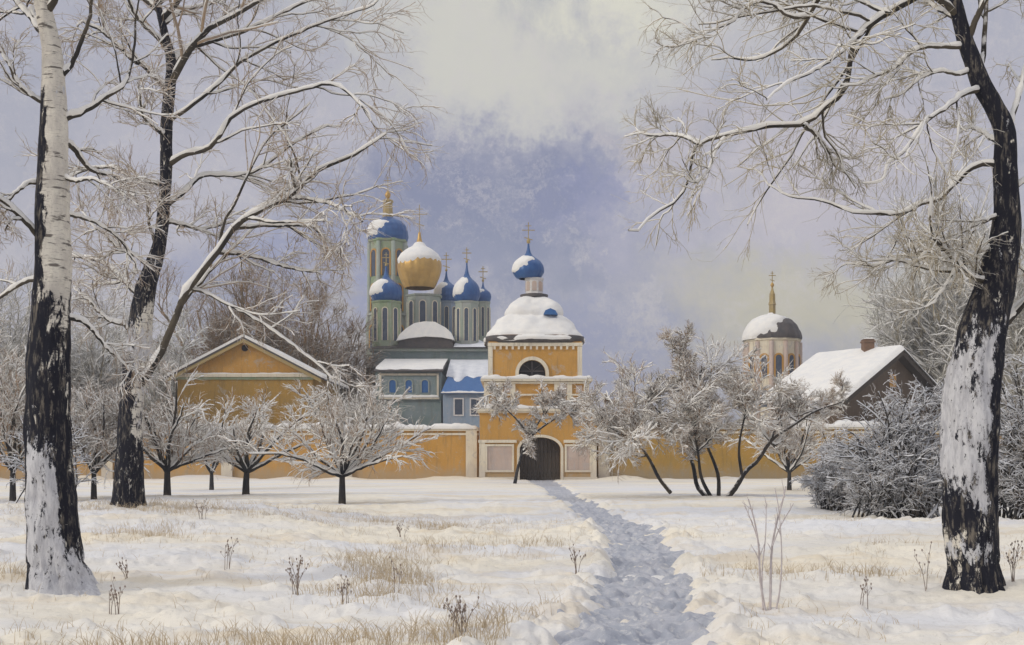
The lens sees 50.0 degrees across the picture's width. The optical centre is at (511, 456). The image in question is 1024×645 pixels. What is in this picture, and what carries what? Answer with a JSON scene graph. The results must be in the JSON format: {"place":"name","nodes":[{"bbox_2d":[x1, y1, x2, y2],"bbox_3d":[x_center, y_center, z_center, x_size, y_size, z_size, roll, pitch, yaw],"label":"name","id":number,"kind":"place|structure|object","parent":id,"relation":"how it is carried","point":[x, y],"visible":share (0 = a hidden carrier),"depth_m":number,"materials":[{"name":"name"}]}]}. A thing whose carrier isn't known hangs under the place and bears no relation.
{"place":"outdoors","nodes":[
{"label":"outdoors","id":0,"kind":"place"},
{"bbox_2d":[0,475,1023,644],"bbox_3d":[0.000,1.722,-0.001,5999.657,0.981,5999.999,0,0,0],"label":"ground","id":1,"kind":"structure","parent":0,"point":[935,608],"depth_m":18.12,"materials":[{"name":"white snow"}]},
{"bbox_2d":[0,327,81,500],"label":"apple tree","id":2,"kind":"object","parent":1,"relation":"on","point":[9,416],"visible":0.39,"depth_m":45.32,"materials":[{"name":"white plant"}]},
{"bbox_2d":[0,256,85,421],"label":"bare tree","id":3,"kind":"object","parent":1,"relation":"on","point":[14,341],"visible":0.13,"depth_m":93.72,"materials":[{"name":"grey plant"}]},
{"bbox_2d":[0,411,102,503],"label":"snowy bush","id":4,"kind":"object","parent":1,"relation":"on","point":[78,458],"visible":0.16,"depth_m":41.71,"materials":[{"name":"white plant"}]},
{"bbox_2d":[22,286,157,420],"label":"bare tree","id":5,"kind":"object","parent":1,"relation":"on","point":[90,363],"visible":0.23,"depth_m":98.24,"materials":[{"name":"grey plant"}]},
{"bbox_2d":[0,0,199,595],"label":"birch tree","id":6,"kind":"object","parent":1,"relation":"on","point":[55,558],"visible":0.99,"depth_m":14.64,"materials":[{"name":"white plant"}]},
{"bbox_2d":[71,375,157,499],"bbox_3d":[-18.175,-0.880,48.133,5.082,5.930,7.256,0,0,-23],"label":"apple tree","id":7,"kind":"object","parent":1,"relation":"on","point":[100,444],"visible":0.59,"depth_m":47.78,"materials":[{"name":"white plant"}]},
{"bbox_2d":[109,577,125,614],"bbox_3d":[-4.715,1.679,13.043,0.191,0.499,0.191,0,0,-42],"label":"dead weed","id":8,"kind":"object","parent":1,"relation":"on","point":[113,596],"visible":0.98,"depth_m":13.04,"materials":[{"name":"brown plant"}]},
{"bbox_2d":[116,557,128,578],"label":"dead weed","id":9,"kind":"object","parent":1,"relation":"on","point":[125,571],"visible":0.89,"depth_m":15.75,"materials":[{"name":"grey plant"}]},
{"bbox_2d":[96,301,211,421],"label":"bare tree","id":10,"kind":"object","parent":1,"relation":"on","point":[162,388],"visible":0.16,"depth_m":111.10,"materials":[{"name":"grey plant"}]},
{"bbox_2d":[93,351,227,495],"bbox_3d":[-16.021,-1.429,50.668,5.649,6.976,6.536,0,0,0],"label":"apple tree","id":11,"kind":"object","parent":1,"relation":"on","point":[175,458],"visible":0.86,"depth_m":50.55,"materials":[{"name":"white plant"}]},
{"bbox_2d":[193,498,207,518],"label":"dead weed","id":12,"kind":"object","parent":1,"relation":"on","point":[201,508],"visible":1,"depth_m":25.17,"materials":[{"name":"grey plant"}]},
{"bbox_2d":[100,245,309,403],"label":"bare tree","id":13,"kind":"object","parent":1,"relation":"on","point":[215,342],"visible":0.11,"depth_m":127.81,"materials":[{"name":"grey plant"}]},
{"bbox_2d":[183,382,249,489],"bbox_3d":[-16.716,-1.075,62.194,4.278,6.324,4.409,0,0,0],"label":"apple tree","id":14,"kind":"object","parent":1,"relation":"on","point":[211,472],"visible":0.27,"depth_m":61.78,"materials":[{"name":"white plant"}]},
{"bbox_2d":[220,537,238,569],"bbox_3d":[-4.389,1.526,17.051,0.178,0.561,0.234,0,0,32],"label":"dead weed","id":15,"kind":"object","parent":1,"relation":"on","point":[226,546],"visible":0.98,"depth_m":17.06,"materials":[{"name":"grey plant"}]},
{"bbox_2d":[14,0,453,507],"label":"birch tree","id":16,"kind":"object","parent":1,"relation":"on","point":[128,484],"visible":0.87,"depth_m":29.71,"materials":[{"name":"white plant"}]},
{"bbox_2d":[0,420,478,478],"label":"monastery wall","id":17,"kind":"structure","parent":1,"relation":"on","point":[456,447],"depth_m":89.00,"materials":[{"name":"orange paint"}]},
{"bbox_2d":[147,382,339,494],"bbox_3d":[-12.776,-0.840,53.191,9.733,5.750,5.950,0,0,0],"label":"apple tree","id":18,"kind":"object","parent":1,"relation":"on","point":[242,462],"visible":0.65,"depth_m":52.65,"materials":[{"name":"white plant"}]},
{"bbox_2d":[164,334,348,425],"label":"gabled house","id":19,"kind":"structure","parent":1,"relation":"on","point":[227,364],"depth_m":105.00,"materials":[{"name":"ochre plaster"},{"name":"snow"},{"name":"white trim"}]},
{"bbox_2d":[210,247,379,408],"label":"bare tree","id":20,"kind":"object","parent":1,"relation":"on","point":[315,349],"visible":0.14,"depth_m":126.33,"materials":[{"name":"grey plant"}]},
{"bbox_2d":[285,555,308,594],"bbox_3d":[-2.877,1.606,14.635,0.306,0.572,0.197,0,0,0],"label":"dead weed","id":21,"kind":"object","parent":1,"relation":"on","point":[297,579],"visible":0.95,"depth_m":14.64,"materials":[{"name":"plant"}]},
{"bbox_2d":[217,367,443,503],"bbox_3d":[-7.027,-0.783,43.372,5.857,5.710,8.785,0,0,44],"label":"apple tree","id":22,"kind":"object","parent":1,"relation":"on","point":[355,454],"visible":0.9,"depth_m":43.68,"materials":[{"name":"white plant"}]},
{"bbox_2d":[337,574,351,604],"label":"dead weed","id":23,"kind":"object","parent":1,"relation":"on","point":[341,590],"visible":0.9,"depth_m":13.79,"materials":[{"name":"plant"}]},
{"bbox_2d":[312,297,392,421],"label":"bare tree","id":24,"kind":"object","parent":1,"relation":"on","point":[367,362],"visible":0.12,"depth_m":133.31,"materials":[{"name":"grey plant"}]},
{"bbox_2d":[320,363,413,424],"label":"bare tree","id":25,"kind":"object","parent":1,"relation":"on","point":[363,398],"visible":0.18,"depth_m":96.21,"materials":[{"name":"grey plant"}]},
{"bbox_2d":[366,176,408,369],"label":"bell tower","id":26,"kind":"structure","parent":1,"relation":"on","point":[395,246],"depth_m":148.12,"materials":[{"name":"green paint"}]},
{"bbox_2d":[389,556,401,592],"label":"dead weed","id":27,"kind":"object","parent":1,"relation":"on","point":[397,574],"visible":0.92,"depth_m":14.87,"materials":[{"name":"plant"}]},
{"bbox_2d":[396,523,408,536],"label":"dead weed","id":28,"kind":"object","parent":1,"relation":"on","point":[398,528],"visible":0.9,"depth_m":24.16,"materials":[{"name":"plant"}]},
{"bbox_2d":[367,205,490,439],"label":"cathedral","id":29,"kind":"structure","parent":1,"relation":"on","point":[436,356],"depth_m":135.00,"materials":[{"name":"paint"}]},
{"bbox_2d":[443,595,478,637],"bbox_3d":[-0.553,1.674,11.470,0.351,0.488,0.292,0,0,-25],"label":"dead weed","id":30,"kind":"object","parent":1,"relation":"on","point":[463,608],"visible":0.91,"depth_m":11.47,"materials":[{"name":"plant"}]},
{"bbox_2d":[0,495,1023,644],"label":"dry grass","id":31,"kind":"structure","parent":1,"relation":"on","point":[433,632],"depth_m":15.26,"materials":[{"name":"beige plant"}]},
{"bbox_2d":[470,376,588,483],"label":"apple tree","id":32,"kind":"object","parent":1,"relation":"on","point":[500,402],"visible":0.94,"depth_m":75.84,"materials":[{"name":"white plant"}]},
{"bbox_2d":[477,222,598,479],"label":"gate tower","id":33,"kind":"structure","parent":1,"relation":"on","point":[533,334],"depth_m":88.96,"materials":[{"name":"yellow paint"}]},
{"bbox_2d":[569,544,585,573],"bbox_3d":[1.006,1.601,16.849,0.265,0.511,0.191,0,0,0],"label":"dead weed","id":34,"kind":"object","parent":1,"relation":"on","point":[574,552],"visible":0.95,"depth_m":16.85,"materials":[{"name":"grey plant"}]},
{"bbox_2d":[557,319,855,495],"bbox_3d":[8.861,-2.089,51.665,13.280,8.548,8.854,0,0,-21],"label":"spreading tree","id":35,"kind":"object","parent":1,"relation":"on","point":[688,423],"visible":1,"depth_m":50.39,"materials":[{"name":"white plant"}]},
{"bbox_2d":[742,483,793,610],"bbox_3d":[3.132,1.122,13.446,0.715,1.698,0.223,0,0,-12],"label":"sapling","id":36,"kind":"object","parent":1,"relation":"on","point":[761,570],"visible":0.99,"depth_m":13.42,"materials":[{"name":"grey plant"}]},
{"bbox_2d":[742,271,801,420],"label":"church","id":37,"kind":"structure","parent":1,"relation":"on","point":[775,336],"depth_m":127.35,"materials":[{"name":"beige paint"}]},
{"bbox_2d":[723,391,837,489],"bbox_3d":[15.146,-0.864,62.121,6.083,5.916,6.377,0,0,0],"label":"apple tree","id":38,"kind":"object","parent":1,"relation":"on","point":[793,462],"visible":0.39,"depth_m":61.75,"materials":[{"name":"white plant"}]},
{"bbox_2d":[596,419,1005,478],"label":"monastery wall","id":39,"kind":"structure","parent":1,"relation":"on","point":[726,464],"depth_m":89.00,"materials":[{"name":"ochre plaster"},{"name":"snow"}]},
{"bbox_2d":[613,0,1023,594],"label":"birch tree","id":40,"kind":"object","parent":1,"relation":"on","point":[969,430],"visible":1,"depth_m":14.64,"materials":[{"name":"white plant"}]},
{"bbox_2d":[789,427,858,510],"bbox_3d":[11.210,0.441,38.018,2.648,3.167,2.417,0,0,31],"label":"snowy bush","id":41,"kind":"object","parent":1,"relation":"on","point":[815,481],"visible":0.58,"depth_m":37.71,"materials":[{"name":"grey plant"}]},
{"bbox_2d":[758,338,942,423],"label":"house","id":42,"kind":"structure","parent":1,"relation":"on","point":[866,365],"depth_m":96.19,"materials":[{"name":"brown wood"}]},
{"bbox_2d":[890,374,895,386],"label":"attic window","id":43,"kind":"structure","parent":42,"relation":"in","point":[891,385],"depth_m":96.59,"materials":[{"name":"beige wood"}]},
{"bbox_2d":[860,576,871,608],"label":"dead weed","id":44,"kind":"object","parent":1,"relation":"on","point":[866,581],"visible":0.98,"depth_m":13.51,"materials":[{"name":"plant"}]},
{"bbox_2d":[811,370,945,518],"bbox_3d":[12.014,-0.354,33.982,5.882,4.862,4.386,0,0,0],"label":"snowy bush","id":45,"kind":"object","parent":1,"relation":"on","point":[899,476],"visible":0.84,"depth_m":33.42,"materials":[{"name":"grey plant"}]},
{"bbox_2d":[914,541,931,590],"bbox_3d":[5.539,1.500,14.780,0.283,0.711,0.155,0,0,-45],"label":"dead weed","id":46,"kind":"object","parent":1,"relation":"on","point":[924,564],"visible":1,"depth_m":14.81,"materials":[{"name":"grey plant"}]},
{"bbox_2d":[834,97,1023,420],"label":"bare tree","id":47,"kind":"object","parent":1,"relation":"on","point":[910,338],"visible":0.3,"depth_m":114.64,"materials":[{"name":"grey plant"}]},
{"bbox_2d":[924,208,1023,423],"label":"bare tree","id":48,"kind":"object","parent":1,"relation":"on","point":[1015,338],"visible":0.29,"depth_m":61.27,"materials":[{"name":"grey plant"}]},
{"bbox_2d":[998,346,1023,519],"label":"snowy bush","id":49,"kind":"object","parent":1,"relation":"on","point":[1011,475],"visible":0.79,"depth_m":29.56,"materials":[{"name":"white snow"}]},
{"bbox_2d":[1006,540,1022,581],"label":"dead weed","id":50,"kind":"object","parent":1,"relation":"on","point":[1013,569],"visible":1,"depth_m":14.80,"materials":[{"name":"grey plant"}]},
{"bbox_2d":[0,0,1023,424],"label":"sky","id":51,"kind":"structure","parent":0,"point":[535,91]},
{"bbox_2d":[529,480,716,644],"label":"path","id":52,"kind":"structure","parent":0,"point":[640,598],"depth_m":15.31,"materials":[{"name":"white snow"}]}
]}

